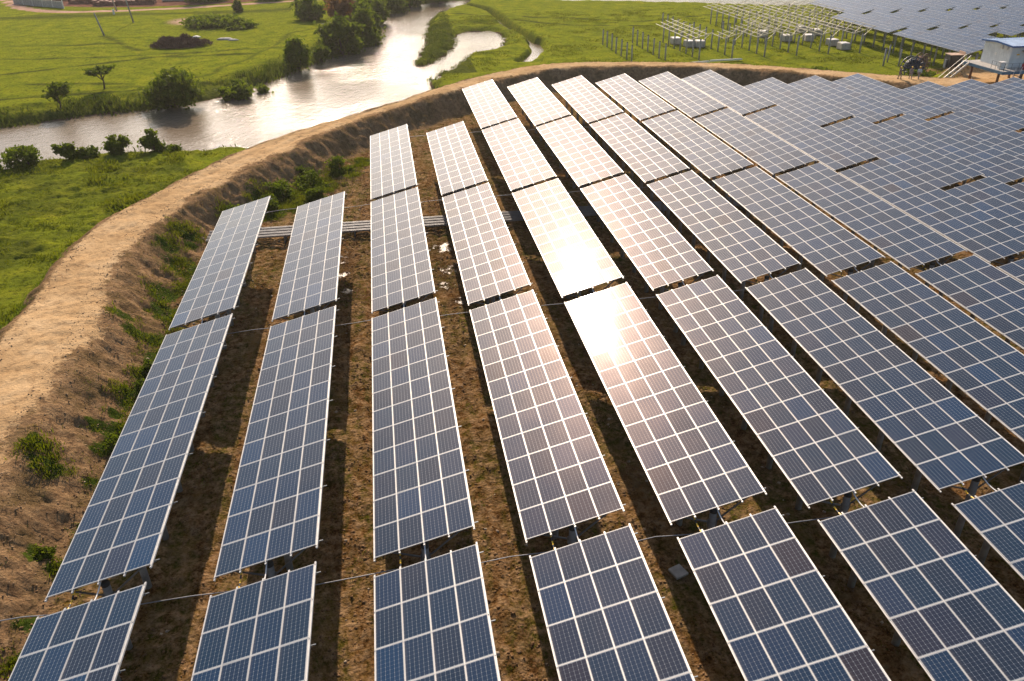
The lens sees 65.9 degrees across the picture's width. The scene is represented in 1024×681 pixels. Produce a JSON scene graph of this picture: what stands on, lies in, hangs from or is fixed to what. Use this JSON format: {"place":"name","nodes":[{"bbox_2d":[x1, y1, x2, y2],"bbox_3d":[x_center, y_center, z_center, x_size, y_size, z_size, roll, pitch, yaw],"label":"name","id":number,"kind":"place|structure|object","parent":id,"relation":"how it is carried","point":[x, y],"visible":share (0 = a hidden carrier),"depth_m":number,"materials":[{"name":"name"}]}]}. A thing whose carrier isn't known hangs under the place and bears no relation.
{"place":"outdoors","nodes":[
{"label":"outdoors","id":0,"kind":"place"},
{"bbox_2d":[92,0,156,5],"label":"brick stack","id":1,"kind":"object","parent":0,"point":[116,2],"visible":0.94,"depth_m":213.53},
{"bbox_2d":[0,0,837,168],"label":"river","id":2,"kind":"structure","parent":0,"point":[388,71],"depth_m":118.54,"materials":[{"name":"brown liquid"}]},
{"bbox_2d":[0,61,1023,680],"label":"earth embankment","id":3,"kind":"structure","parent":0,"point":[34,361],"depth_m":53.19,"materials":[{"name":"soil"}]},
{"bbox_2d":[31,543,56,560],"bbox_3d":[-20.752,9.558,35.039,1.018,0.921,1.137,-5,30,-8],"label":"slope bush","id":4,"kind":"object","parent":3,"relation":"on","point":[41,553],"visible":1,"depth_m":34.92,"materials":[{"name":"green plant"}]},
{"bbox_2d":[0,160,285,662],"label":"slope clods","id":5,"kind":"object","parent":3,"relation":"on","point":[15,509],"visible":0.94,"depth_m":48.27,"materials":[{"name":"soil"}]},
{"bbox_2d":[0,156,369,680],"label":"slope grass","id":6,"kind":"structure","parent":3,"relation":"on","point":[300,200],"depth_m":56.42,"materials":[{"name":"plant"}]},
{"bbox_2d":[0,90,459,675],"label":"dry stems","id":7,"kind":"object","parent":3,"relation":"on","point":[148,322],"visible":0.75,"depth_m":54.57,"materials":[{"name":"plant"}]},
{"bbox_2d":[264,177,295,198],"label":"slope bush","id":8,"kind":"object","parent":3,"relation":"on","point":[279,187],"visible":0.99,"depth_m":76.44,"materials":[{"name":"green plant"}]},
{"bbox_2d":[0,517,831,620],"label":"conduit pipe","id":9,"kind":"object","parent":3,"relation":"on","point":[390,570],"visible":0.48,"depth_m":30.12,"materials":[{"name":"metal"}]},
{"bbox_2d":[961,60,1023,82],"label":"stilt platform","id":10,"kind":"structure","parent":3,"relation":"on","point":[1008,71],"depth_m":108.29,"materials":[{"name":"metal"}]},
{"bbox_2d":[980,37,1023,67],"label":"control cabin","id":11,"kind":"object","parent":10,"relation":"on","point":[1009,51],"visible":0.98,"depth_m":108.38,"materials":[{"name":"metal"}]},
{"bbox_2d":[0,0,1023,326],"bbox_3d":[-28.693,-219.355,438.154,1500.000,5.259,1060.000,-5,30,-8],"label":"pasture ground","id":12,"kind":"structure","parent":0,"point":[40,46],"depth_m":144.95,"materials":[{"name":"plant"}]},
{"bbox_2d":[0,144,42,169],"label":"river bush","id":13,"kind":"object","parent":12,"relation":"on","point":[28,153],"visible":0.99,"depth_m":86.01,"materials":[{"name":"green plant"}]},
{"bbox_2d":[13,0,63,8],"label":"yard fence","id":14,"kind":"object","parent":12,"relation":"on","point":[50,3],"visible":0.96,"depth_m":211.71,"materials":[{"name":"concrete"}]},
{"bbox_2d":[41,81,79,107],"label":"tree","id":15,"kind":"object","parent":12,"relation":"on","point":[55,89],"visible":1,"depth_m":111.71,"materials":[{"name":"green plant"}]},
{"bbox_2d":[50,141,81,158],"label":"river bush","id":16,"kind":"object","parent":12,"relation":"on","point":[66,150],"visible":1,"depth_m":87.73,"materials":[{"name":"green plant"}]},
{"bbox_2d":[101,132,132,154],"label":"river bush","id":17,"kind":"object","parent":12,"relation":"on","point":[113,145],"visible":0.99,"depth_m":89.64,"materials":[{"name":"green plant"}]},
{"bbox_2d":[0,147,243,325],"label":"bank grass","id":18,"kind":"structure","parent":12,"relation":"on","point":[111,165],"depth_m":80.27,"materials":[{"name":"plant"}]},
{"bbox_2d":[137,128,169,151],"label":"river bush","id":19,"kind":"object","parent":12,"relation":"on","point":[149,141],"visible":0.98,"depth_m":90.31,"materials":[{"name":"green plant"}]},
{"bbox_2d":[137,65,209,110],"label":"riverside tree","id":20,"kind":"object","parent":12,"relation":"on","point":[172,88],"visible":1,"depth_m":113.15,"materials":[{"name":"green plant"}]},
{"bbox_2d":[148,32,212,49],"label":"brushwood heap","id":21,"kind":"object","parent":12,"relation":"on","point":[185,40],"visible":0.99,"depth_m":153.91,"materials":[{"name":"wood"}]},
{"bbox_2d":[178,12,237,29],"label":"weed thicket","id":22,"kind":"object","parent":12,"relation":"on","point":[200,22],"visible":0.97,"depth_m":175.62,"materials":[{"name":"green plant"}]},
{"bbox_2d":[213,78,254,100],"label":"riverside shrub","id":23,"kind":"object","parent":12,"relation":"on","point":[238,90],"visible":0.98,"depth_m":120.05,"materials":[{"name":"green plant"}]},
{"bbox_2d":[224,17,260,30],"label":"weed thicket","id":24,"kind":"object","parent":12,"relation":"on","point":[237,23],"visible":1,"depth_m":174.07,"materials":[{"name":"green plant"}]},
{"bbox_2d":[0,2,507,152],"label":"riverbank reeds","id":25,"kind":"object","parent":12,"relation":"on","point":[103,101],"visible":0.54,"depth_m":130.02,"materials":[{"name":"plant"}]},
{"bbox_2d":[282,35,313,70],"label":"riverside tree","id":26,"kind":"object","parent":12,"relation":"on","point":[296,53],"visible":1,"depth_m":136.93,"materials":[{"name":"green plant"}]},
{"bbox_2d":[289,0,325,20],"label":"tree","id":27,"kind":"object","parent":12,"relation":"on","point":[306,10],"visible":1,"depth_m":183.25,"materials":[{"name":"green plant"}]},
{"bbox_2d":[323,0,355,19],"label":"riverside tree","id":28,"kind":"object","parent":12,"relation":"on","point":[342,8],"visible":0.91,"depth_m":176.44,"materials":[{"name":"green plant"}]},
{"bbox_2d":[313,10,370,54],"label":"riverside tree","id":29,"kind":"object","parent":12,"relation":"on","point":[341,33],"visible":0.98,"depth_m":150.73,"materials":[{"name":"green plant"}]},
{"bbox_2d":[348,4,385,47],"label":"riverside tree","id":30,"kind":"object","parent":12,"relation":"on","point":[368,34],"visible":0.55,"depth_m":160.26,"materials":[{"name":"green plant"}]},
{"bbox_2d":[413,5,957,88],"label":"pasture tufts","id":31,"kind":"object","parent":12,"relation":"on","point":[645,26],"visible":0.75,"depth_m":151.48,"materials":[{"name":"green plant"}]},
{"bbox_2d":[657,19,713,59],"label":"panel rack","id":32,"kind":"object","parent":12,"relation":"on","point":[686,36],"visible":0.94,"depth_m":141.92,"materials":[{"name":"metal"}]},
{"bbox_2d":[703,1,758,36],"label":"panel rack","id":33,"kind":"object","parent":12,"relation":"on","point":[723,13],"visible":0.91,"depth_m":163.64,"materials":[{"name":"metal"}]},
{"bbox_2d":[721,20,778,56],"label":"panel rack","id":34,"kind":"object","parent":12,"relation":"on","point":[751,34],"visible":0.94,"depth_m":141.82,"materials":[{"name":"metal"}]},
{"bbox_2d":[744,13,811,55],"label":"panel rack","id":35,"kind":"object","parent":12,"relation":"on","point":[790,35],"visible":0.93,"depth_m":143.33,"materials":[{"name":"metal"}]},
{"bbox_2d":[773,12,843,53],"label":"panel rack","id":36,"kind":"object","parent":12,"relation":"on","point":[813,31],"visible":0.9,"depth_m":144.85,"materials":[{"name":"metal"}]},
{"bbox_2d":[803,11,875,52],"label":"panel rack","id":37,"kind":"object","parent":12,"relation":"on","point":[844,30],"visible":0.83,"depth_m":145.07,"materials":[{"name":"metal"}]},
{"bbox_2d":[809,0,873,32],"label":"solar table","id":38,"kind":"object","parent":12,"relation":"on","point":[847,7],"visible":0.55,"depth_m":165.63,"materials":[{"name":"glass"}]},
{"bbox_2d":[838,0,901,13],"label":"solar table","id":39,"kind":"object","parent":12,"relation":"on","point":[875,6],"visible":0.34,"depth_m":164.71,"materials":[{"name":"glass"}]},
{"bbox_2d":[832,11,908,52],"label":"solar table","id":40,"kind":"object","parent":12,"relation":"on","point":[885,26],"visible":0.83,"depth_m":145.51,"materials":[{"name":"glass"}]},
{"bbox_2d":[867,0,928,12],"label":"solar table","id":41,"kind":"object","parent":12,"relation":"on","point":[905,5],"visible":0.36,"depth_m":164.81,"materials":[{"name":"glass"}]},
{"bbox_2d":[865,10,940,49],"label":"solar table","id":42,"kind":"object","parent":12,"relation":"on","point":[910,21],"visible":0.46,"depth_m":146.67,"materials":[{"name":"glass"}]},
{"bbox_2d":[892,9,971,51],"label":"solar table","id":43,"kind":"object","parent":12,"relation":"on","point":[943,21],"visible":0.4,"depth_m":147.17,"materials":[{"name":"glass"}]},
{"bbox_2d":[893,27,984,68],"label":"solar table","id":44,"kind":"object","parent":12,"relation":"on","point":[945,41],"visible":0.88,"depth_m":128.51,"materials":[{"name":"glass"}]},
{"bbox_2d":[923,8,1001,30],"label":"solar table","id":45,"kind":"object","parent":12,"relation":"on","point":[973,20],"visible":0.41,"depth_m":147.99,"materials":[{"name":"glass"}]},
{"bbox_2d":[930,26,997,59],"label":"solar table","id":46,"kind":"object","parent":12,"relation":"on","point":[963,34],"visible":0.27,"depth_m":132.22,"materials":[{"name":"glass"}]},
{"bbox_2d":[950,7,1023,37],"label":"solar table","id":47,"kind":"object","parent":12,"relation":"on","point":[1003,19],"visible":0.39,"depth_m":148.87,"materials":[{"name":"glass"}]},
{"bbox_2d":[3,87,1023,680],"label":"field soil","id":48,"kind":"structure","parent":0,"point":[187,565],"depth_m":39.78,"materials":[{"name":"soil"}]},
{"bbox_2d":[8,582,148,680],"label":"solar table","id":49,"kind":"object","parent":48,"relation":"on","point":[87,641],"visible":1,"depth_m":26.50,"materials":[{"name":"glass"}]},
{"bbox_2d":[45,313,234,649],"bbox_3d":[-16.562,5.719,38.453,4.135,5.172,20.180,-5,30,-8],"label":"solar table","id":50,"kind":"object","parent":48,"relation":"on","point":[122,528],"visible":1,"depth_m":34.40,"materials":[{"name":"glass"}]},
{"bbox_2d":[168,196,270,375],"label":"solar table","id":51,"kind":"object","parent":48,"relation":"on","point":[217,282],"visible":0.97,"depth_m":53.18,"materials":[{"name":"glass"}]},
{"bbox_2d":[191,561,320,680],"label":"solar table","id":52,"kind":"object","parent":48,"relation":"on","point":[260,630],"visible":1,"depth_m":26.77,"materials":[{"name":"glass"}]},
{"bbox_2d":[213,305,337,581],"bbox_3d":[-10.700,5.205,39.231,4.135,5.172,20.180,-5,30,-8],"label":"solar table","id":53,"kind":"object","parent":48,"relation":"on","point":[275,509],"visible":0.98,"depth_m":35.23,"materials":[{"name":"glass"}]},
{"bbox_2d":[272,191,345,321],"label":"solar table","id":54,"kind":"object","parent":48,"relation":"on","point":[310,277],"visible":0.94,"depth_m":53.95,"materials":[{"name":"glass"}]},
{"bbox_2d":[292,168,326,190],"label":"slope bush","id":55,"kind":"object","parent":48,"relation":"on","point":[313,179],"visible":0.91,"depth_m":79.53,"materials":[{"name":"green plant"}]},
{"bbox_2d":[324,155,354,174],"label":"slope bush","id":56,"kind":"object","parent":48,"relation":"on","point":[336,162],"visible":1,"depth_m":83.06,"materials":[{"name":"green plant"}]},
{"bbox_2d":[370,124,417,199],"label":"solar table","id":57,"kind":"object","parent":48,"relation":"on","point":[392,169],"visible":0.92,"depth_m":72.91,"materials":[{"name":"glass"}]},
{"bbox_2d":[371,187,437,313],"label":"solar table","id":58,"kind":"object","parent":48,"relation":"on","point":[401,270],"visible":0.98,"depth_m":54.74,"materials":[{"name":"glass"}]},
{"bbox_2d":[372,297,477,561],"bbox_3d":[-4.837,4.690,40.007,4.135,5.174,20.180,-5,30,-8],"label":"solar table","id":59,"kind":"object","parent":48,"relation":"on","point":[421,495],"visible":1,"depth_m":36.10,"materials":[{"name":"glass"}]},
{"bbox_2d":[374,542,500,680],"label":"solar table","id":60,"kind":"object","parent":48,"relation":"on","point":[432,620],"visible":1,"depth_m":27.03,"materials":[{"name":"glass"}]},
{"bbox_2d":[0,119,900,680],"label":"field weeds","id":61,"kind":"object","parent":48,"relation":"on","point":[368,379],"visible":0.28,"depth_m":47.86,"materials":[{"name":"green plant"}]},
{"bbox_2d":[427,121,487,194],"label":"solar table","id":62,"kind":"object","parent":48,"relation":"on","point":[457,165],"visible":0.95,"depth_m":73.76,"materials":[{"name":"glass"}]},
{"bbox_2d":[210,197,731,233],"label":"cable tray","id":63,"kind":"object","parent":48,"relation":"on","point":[429,217],"visible":0.12,"depth_m":70.27,"materials":[{"name":"metal"}]},
{"bbox_2d":[208,199,739,235],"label":"cable tray","id":64,"kind":"object","parent":48,"relation":"on","point":[424,220],"visible":0.19,"depth_m":69.71,"materials":[{"name":"metal"}]},
{"bbox_2d":[207,201,742,239],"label":"cable tray","id":65,"kind":"object","parent":48,"relation":"on","point":[430,222],"visible":0.23,"depth_m":69.18,"materials":[{"name":"metal"}]},
{"bbox_2d":[206,203,745,242],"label":"cable tray","id":66,"kind":"object","parent":48,"relation":"on","point":[425,225],"visible":0.3,"depth_m":68.19,"materials":[{"name":"metal"}]},
{"bbox_2d":[442,183,532,305],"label":"solar table","id":67,"kind":"object","parent":48,"relation":"on","point":[490,264],"visible":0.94,"depth_m":55.58,"materials":[{"name":"glass"}]},
{"bbox_2d":[462,79,516,128],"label":"solar table","id":68,"kind":"object","parent":48,"relation":"on","point":[489,105],"visible":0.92,"depth_m":92.55,"materials":[{"name":"glass"}]},
{"bbox_2d":[482,118,556,191],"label":"solar table","id":69,"kind":"object","parent":48,"relation":"on","point":[520,159],"visible":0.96,"depth_m":74.54,"materials":[{"name":"glass"}]},
{"bbox_2d":[507,77,570,155],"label":"solar table","id":70,"kind":"object","parent":48,"relation":"on","point":[538,102],"visible":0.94,"depth_m":93.47,"materials":[{"name":"glass"}]},
{"bbox_2d":[470,289,625,544],"bbox_3d":[1.025,4.176,40.785,4.135,5.172,20.180,-5,30,-8],"label":"solar table","id":71,"kind":"object","parent":48,"relation":"on","point":[560,476],"visible":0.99,"depth_m":36.91,"materials":[{"name":"glass"}]},
{"bbox_2d":[512,178,623,298],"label":"solar table","id":72,"kind":"object","parent":48,"relation":"on","point":[575,256],"visible":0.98,"depth_m":56.40,"materials":[{"name":"glass"}]},
{"bbox_2d":[536,116,623,221],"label":"solar table","id":73,"kind":"object","parent":48,"relation":"on","point":[581,154],"visible":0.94,"depth_m":75.53,"materials":[{"name":"glass"}]},
{"bbox_2d":[552,75,623,150],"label":"solar table","id":74,"kind":"object","parent":48,"relation":"on","point":[586,100],"visible":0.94,"depth_m":94.28,"materials":[{"name":"glass"}]},
{"bbox_2d":[529,523,697,680],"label":"solar table","id":75,"kind":"object","parent":48,"relation":"on","point":[606,616],"visible":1,"depth_m":27.28,"materials":[{"name":"glass"}]},
{"bbox_2d":[596,73,674,138],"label":"solar table","id":76,"kind":"object","parent":48,"relation":"on","point":[638,101],"visible":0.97,"depth_m":95.02,"materials":[{"name":"glass"}]},
{"bbox_2d":[589,113,689,215],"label":"solar table","id":77,"kind":"object","parent":48,"relation":"on","point":[642,153],"visible":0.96,"depth_m":76.28,"materials":[{"name":"glass"}]},
{"bbox_2d":[580,174,713,332],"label":"solar table","id":78,"kind":"object","parent":48,"relation":"on","point":[658,249],"visible":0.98,"depth_m":57.27,"materials":[{"name":"glass"}]},
{"bbox_2d":[564,282,766,529],"bbox_3d":[6.888,3.661,41.562,4.135,5.173,20.180,-5,30,-8],"label":"solar table","id":79,"kind":"object","parent":48,"relation":"on","point":[692,460],"visible":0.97,"depth_m":37.74,"materials":[{"name":"glass"}]},
{"bbox_2d":[639,71,725,130],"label":"solar table","id":80,"kind":"object","parent":48,"relation":"on","point":[689,100],"visible":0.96,"depth_m":95.76,"materials":[{"name":"glass"}]},
{"bbox_2d":[642,111,753,200],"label":"solar table","id":81,"kind":"object","parent":48,"relation":"on","point":[705,152],"visible":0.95,"depth_m":76.97,"materials":[{"name":"glass"}]},
{"bbox_2d":[647,170,800,322],"bbox_3d":[15.354,-7.508,60.982,4.135,5.172,20.180,-5,30,-8],"label":"solar table","id":82,"kind":"object","parent":48,"relation":"on","point":[740,246],"visible":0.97,"depth_m":58.12,"materials":[{"name":"glass"}]},
{"bbox_2d":[681,70,775,124],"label":"solar table","id":83,"kind":"object","parent":48,"relation":"on","point":[737,98],"visible":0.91,"depth_m":96.62,"materials":[{"name":"glass"}]},
{"bbox_2d":[693,108,816,189],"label":"solar table","id":84,"kind":"object","parent":48,"relation":"on","point":[772,154],"visible":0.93,"depth_m":77.77,"materials":[{"name":"glass"}]},
{"bbox_2d":[656,275,902,557],"bbox_3d":[12.750,3.147,42.339,4.135,5.172,20.180,-5,30,-8],"label":"solar table","id":85,"kind":"object","parent":48,"relation":"on","point":[816,443],"visible":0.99,"depth_m":38.61,"materials":[{"name":"glass"}]},
{"bbox_2d":[677,506,890,680],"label":"solar table","id":86,"kind":"object","parent":48,"relation":"on","point":[778,611],"visible":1,"depth_m":27.50,"materials":[{"name":"glass"}]},
{"bbox_2d":[712,166,884,301],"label":"solar table","id":87,"kind":"object","parent":48,"relation":"on","point":[822,243],"visible":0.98,"depth_m":58.92,"materials":[{"name":"glass"}]},
{"bbox_2d":[743,77,854,126],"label":"solar table","id":88,"kind":"object","parent":48,"relation":"on","point":[810,108],"visible":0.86,"depth_m":91.92,"materials":[{"name":"glass"}]},
{"bbox_2d":[744,105,877,170],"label":"solar table","id":89,"kind":"object","parent":48,"relation":"on","point":[830,150],"visible":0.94,"depth_m":78.55,"materials":[{"name":"glass"}]},
{"bbox_2d":[788,75,905,123],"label":"solar table","id":90,"kind":"object","parent":48,"relation":"on","point":[869,109],"visible":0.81,"depth_m":92.65,"materials":[{"name":"glass"}]},
{"bbox_2d":[776,162,967,287],"bbox_3d":[27.079,-8.537,62.536,4.135,5.172,20.180,-5,30,-8],"label":"solar table","id":91,"kind":"object","parent":48,"relation":"on","point":[901,238],"visible":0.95,"depth_m":59.66,"materials":[{"name":"glass"}]},
{"bbox_2d":[745,268,1023,538],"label":"solar table","id":92,"kind":"object","parent":48,"relation":"on","point":[936,433],"visible":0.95,"depth_m":39.47,"materials":[{"name":"glass"}]},
{"bbox_2d":[833,73,955,122],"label":"solar table","id":93,"kind":"object","parent":48,"relation":"on","point":[909,103],"visible":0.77,"depth_m":93.41,"materials":[{"name":"glass"}]},
{"bbox_2d":[823,116,984,189],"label":"solar table","id":94,"kind":"object","parent":48,"relation":"on","point":[935,169],"visible":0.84,"depth_m":73.89,"materials":[{"name":"glass"}]},
{"bbox_2d":[817,489,1023,680],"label":"solar table","id":95,"kind":"object","parent":48,"relation":"on","point":[949,606],"visible":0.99,"depth_m":28.07,"materials":[{"name":"glass"}]},
{"bbox_2d":[831,261,1023,481],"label":"solar table","id":96,"kind":"object","parent":48,"relation":"on","point":[977,362],"visible":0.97,"depth_m":43.69,"materials":[{"name":"glass"}]},
{"bbox_2d":[838,159,1023,274],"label":"solar table","id":97,"kind":"object","parent":48,"relation":"on","point":[983,235],"visible":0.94,"depth_m":60.69,"materials":[{"name":"glass"}]},
{"bbox_2d":[876,114,1023,185],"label":"solar table","id":98,"kind":"object","parent":48,"relation":"on","point":[996,164],"visible":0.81,"depth_m":75.02,"materials":[{"name":"glass"}]},
{"bbox_2d":[902,81,1023,131],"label":"solar table","id":99,"kind":"object","parent":48,"relation":"on","point":[1003,116],"visible":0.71,"depth_m":89.59,"materials":[{"name":"glass"}]},
{"bbox_2d":[915,254,1023,349],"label":"solar table","id":100,"kind":"object","parent":48,"relation":"on","point":[990,295],"visible":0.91,"depth_m":48.71,"materials":[{"name":"glass"}]},
{"bbox_2d":[929,111,1023,182],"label":"solar table","id":101,"kind":"object","parent":48,"relation":"on","point":[998,137],"visible":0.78,"depth_m":79.75,"materials":[{"name":"glass"}]},
{"bbox_2d":[945,176,1023,259],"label":"solar table","id":102,"kind":"object","parent":48,"relation":"on","point":[997,199],"visible":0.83,"depth_m":63.08,"materials":[{"name":"glass"}]},
{"bbox_2d":[948,79,1023,113],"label":"solar table","id":103,"kind":"object","parent":48,"relation":"on","point":[996,95],"visible":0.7,"depth_m":94.28,"materials":[{"name":"glass"}]},
{"bbox_2d":[951,481,1023,579],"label":"solar table","id":104,"kind":"object","parent":48,"relation":"on","point":[995,520],"visible":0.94,"depth_m":31.62,"materials":[{"name":"glass"}]},
{"bbox_2d":[990,77,1023,94],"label":"solar table","id":105,"kind":"object","parent":48,"relation":"on","point":[1014,84],"visible":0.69,"depth_m":98.61,"materials":[{"name":"glass"}]},
{"bbox_2d":[996,259,1023,283],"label":"solar table","id":106,"kind":"object","parent":48,"relation":"on","point":[1015,269],"visible":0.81,"depth_m":52.29,"materials":[{"name":"glass"}]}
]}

